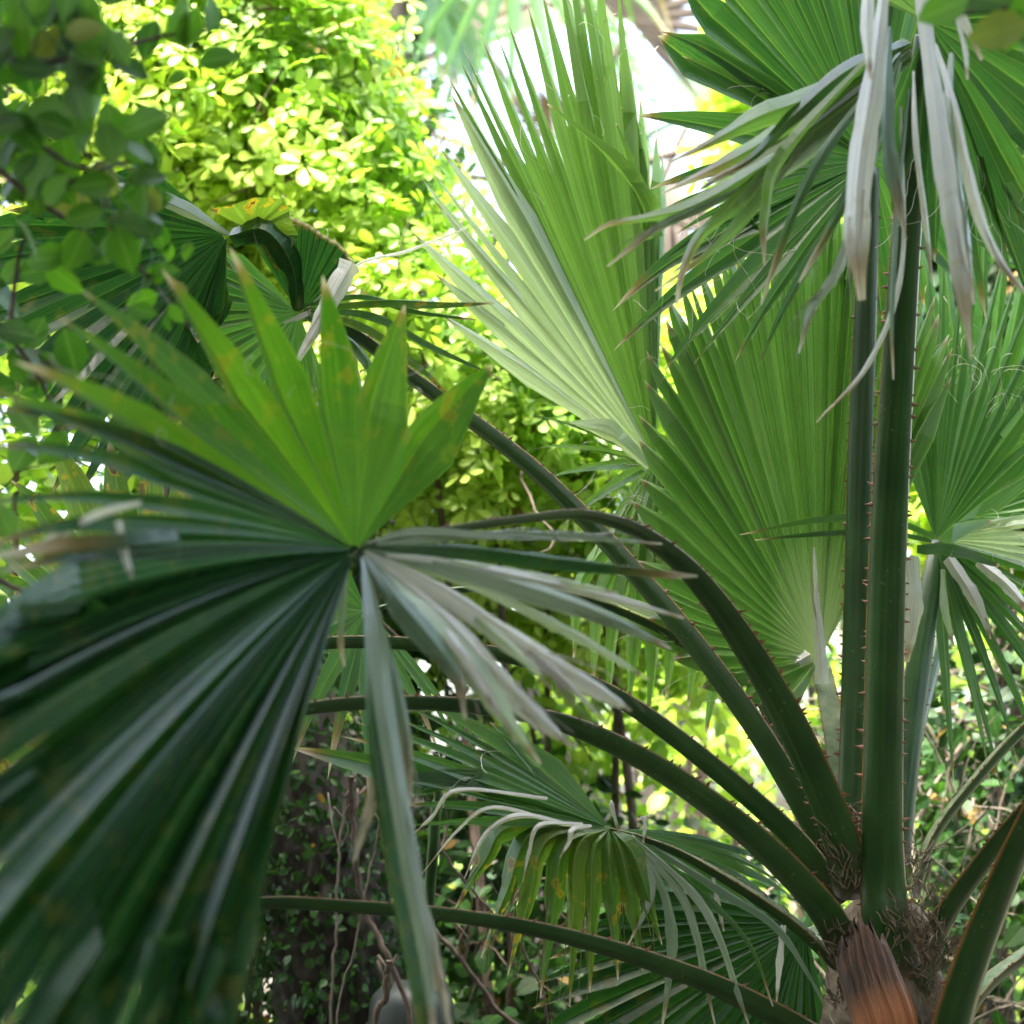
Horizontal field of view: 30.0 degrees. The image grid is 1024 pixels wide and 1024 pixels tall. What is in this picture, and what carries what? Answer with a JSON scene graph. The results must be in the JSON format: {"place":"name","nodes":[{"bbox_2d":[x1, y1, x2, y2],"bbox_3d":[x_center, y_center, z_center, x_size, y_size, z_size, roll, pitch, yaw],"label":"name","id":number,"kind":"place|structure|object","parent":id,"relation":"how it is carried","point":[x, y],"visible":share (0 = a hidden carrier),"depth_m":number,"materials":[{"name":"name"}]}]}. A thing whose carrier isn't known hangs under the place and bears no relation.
{"place":"outdoors","nodes":[
{"label":"outdoors","id":0,"kind":"place"},
{"bbox_2d":[0,5,1008,850],"label":"sky","id":1,"kind":"structure","parent":0,"point":[669,136],"materials":[{"name":"white"}]},
{"bbox_2d":[242,851,939,1020],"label":"ground","id":2,"kind":"structure","parent":0,"point":[767,893],"depth_m":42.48,"materials":[{"name":"soil"}]},
{"bbox_2d":[0,72,223,1023],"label":"leafy shrub","id":3,"kind":"object","parent":2,"relation":"on","point":[39,478],"visible":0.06,"depth_m":3.83,"materials":[{"name":"green plant"}]},
{"bbox_2d":[0,3,419,1023],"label":"old tree","id":4,"kind":"object","parent":2,"relation":"on","point":[300,945],"visible":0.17,"depth_m":3.52,"materials":[{"name":"brown plant"}]},
{"bbox_2d":[0,0,510,1023],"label":"climbing vine","id":5,"kind":"object","parent":2,"relation":"on","point":[292,112],"visible":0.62,"depth_m":3.99,"materials":[{"name":"green plant"}]},
{"bbox_2d":[0,532,541,1023],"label":"leafy shrub","id":6,"kind":"object","parent":2,"relation":"on","point":[250,990],"visible":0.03,"depth_m":4.15,"materials":[{"name":"green plant"}]},
{"bbox_2d":[0,11,587,1012],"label":"leafy shrub","id":7,"kind":"object","parent":2,"relation":"on","point":[462,159],"visible":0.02,"depth_m":4.87,"materials":[{"name":"green plant"}]},
{"bbox_2d":[327,793,348,1023],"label":"dead stem","id":8,"kind":"object","parent":2,"relation":"on","point":[339,844],"visible":0.98,"depth_m":3.38,"materials":[{"name":"brown wood"}]},
{"bbox_2d":[336,809,379,1023],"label":"dead stem","id":9,"kind":"object","parent":2,"relation":"on","point":[357,932],"visible":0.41,"depth_m":3.30,"materials":[{"name":"brown wood"}]},
{"bbox_2d":[344,776,413,1023],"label":"dead stem","id":10,"kind":"object","parent":2,"relation":"on","point":[352,808],"visible":0.94,"depth_m":3.40,"materials":[{"name":"brown wood"}]},
{"bbox_2d":[373,954,397,1023],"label":"dead stem","id":11,"kind":"object","parent":2,"relation":"on","point":[386,975],"visible":1,"depth_m":3.30,"materials":[{"name":"brown wood"}]},
{"bbox_2d":[368,980,454,1023],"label":"rounded post","id":12,"kind":"object","parent":2,"relation":"on","point":[393,1010],"visible":0.36,"depth_m":3.40,"materials":[{"name":"grey stone"}]},
{"bbox_2d":[420,790,442,1023],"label":"green stem","id":13,"kind":"object","parent":2,"relation":"on","point":[431,869],"visible":0.32,"depth_m":3.20,"materials":[{"name":"green plant"}]},
{"bbox_2d":[280,0,671,979],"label":"background palm","id":14,"kind":"object","parent":2,"relation":"on","point":[450,28],"visible":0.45,"depth_m":7.74,"materials":[{"name":"green plant"}]},
{"bbox_2d":[434,923,518,1023],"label":"dead stem","id":15,"kind":"object","parent":2,"relation":"on","point":[474,977],"visible":0.88,"depth_m":3.50,"materials":[{"name":"brown wood"}]},
{"bbox_2d":[423,793,548,1023],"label":"dead stem","id":16,"kind":"object","parent":2,"relation":"on","point":[486,906],"visible":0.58,"depth_m":3.30,"materials":[{"name":"brown wood"}]},
{"bbox_2d":[0,0,1023,1023],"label":"fan palm","id":17,"kind":"object","parent":2,"relation":"on","point":[165,699],"visible":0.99,"depth_m":2.57,"materials":[{"name":"green plant"}]},
{"bbox_2d":[0,84,1023,1023],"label":"wood","id":18,"kind":"object","parent":2,"relation":"on","point":[48,424],"depth_m":9.85,"materials":[{"name":"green plant"}]},
{"bbox_2d":[287,147,743,1023],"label":"climbing vine","id":19,"kind":"object","parent":2,"relation":"on","point":[479,479],"visible":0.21,"depth_m":3.95,"materials":[{"name":"green plant"}]},
{"bbox_2d":[421,0,723,1023],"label":"background palm","id":20,"kind":"object","parent":2,"relation":"on","point":[649,30],"visible":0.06,"depth_m":8.97,"materials":[{"name":"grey plant"}]},
{"bbox_2d":[341,595,841,989],"bbox_3d":[0.278,1.195,4.623,1.982,2.476,1.088,8,-12,-40],"label":"leafy shrub","id":21,"kind":"object","parent":2,"relation":"on","point":[582,758],"visible":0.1,"depth_m":4.46,"materials":[{"name":"green plant"}]},
{"bbox_2d":[477,27,721,868],"bbox_3d":[0.753,0.182,10.721,2.036,6.600,1.370,-5,-11,27],"label":"background palm","id":22,"kind":"object","parent":2,"relation":"on","point":[672,239],"visible":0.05,"depth_m":10.96,"materials":[{"name":"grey plant"}]},
{"bbox_2d":[271,675,938,1023],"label":"leafy shrub","id":23,"kind":"object","parent":2,"relation":"on","point":[467,1009],"visible":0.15,"depth_m":3.95,"materials":[{"name":"green plant"}]},
{"bbox_2d":[535,547,1023,959],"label":"leafy tree","id":24,"kind":"object","parent":2,"relation":"on","point":[654,802],"visible":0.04,"depth_m":7.02,"materials":[{"name":"green plant"}]},
{"bbox_2d":[650,0,1023,978],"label":"leafy shrub","id":25,"kind":"object","parent":2,"relation":"on","point":[720,102],"visible":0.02,"depth_m":5.44,"materials":[{"name":"green plant"}]},
{"bbox_2d":[655,531,1023,1023],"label":"leafy shrub","id":26,"kind":"object","parent":2,"relation":"on","point":[974,810],"visible":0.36,"depth_m":3.86,"materials":[{"name":"green plant"}]},
{"bbox_2d":[907,350,1023,1023],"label":"leafy shrub","id":27,"kind":"object","parent":2,"relation":"on","point":[918,518],"visible":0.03,"depth_m":4.15,"materials":[{"name":"green plant"}]},
{"bbox_2d":[922,155,1023,1011],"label":"leafy shrub","id":28,"kind":"object","parent":2,"relation":"on","point":[993,270],"visible":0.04,"depth_m":4.36,"materials":[{"name":"green plant"}]},
{"bbox_3d":[-0.044,-2.179,-1.682,12.570,7.163,9.667,0,-10,0],"label":"shade tree","id":29,"kind":"object","parent":2,"relation":"on","visible":0},
{"bbox_2d":[0,505,23,606],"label":"leafy branch","id":30,"kind":"object","parent":29,"relation":"attached to","point":[8,521],"visible":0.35,"depth_m":1.95,"materials":[{"name":"green plant"}]},
{"bbox_2d":[0,233,95,472],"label":"leafy branch","id":31,"kind":"object","parent":29,"relation":"attached to","point":[23,341],"visible":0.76,"depth_m":1.90,"materials":[{"name":"green plant"}]},
{"bbox_2d":[0,99,193,331],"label":"leafy branch","id":32,"kind":"object","parent":29,"relation":"attached to","point":[38,183],"visible":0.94,"depth_m":1.79,"materials":[{"name":"green plant"}]},
{"bbox_2d":[0,0,239,169],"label":"leafy branch","id":33,"kind":"object","parent":29,"relation":"attached to","point":[77,41],"visible":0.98,"depth_m":1.72,"materials":[{"name":"green plant"}]},
{"bbox_2d":[916,0,1023,51],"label":"leafy branch","id":34,"kind":"object","parent":29,"relation":"attached to","point":[1000,26],"visible":1,"depth_m":1.68,"materials":[{"name":"green plant"}]}
]}

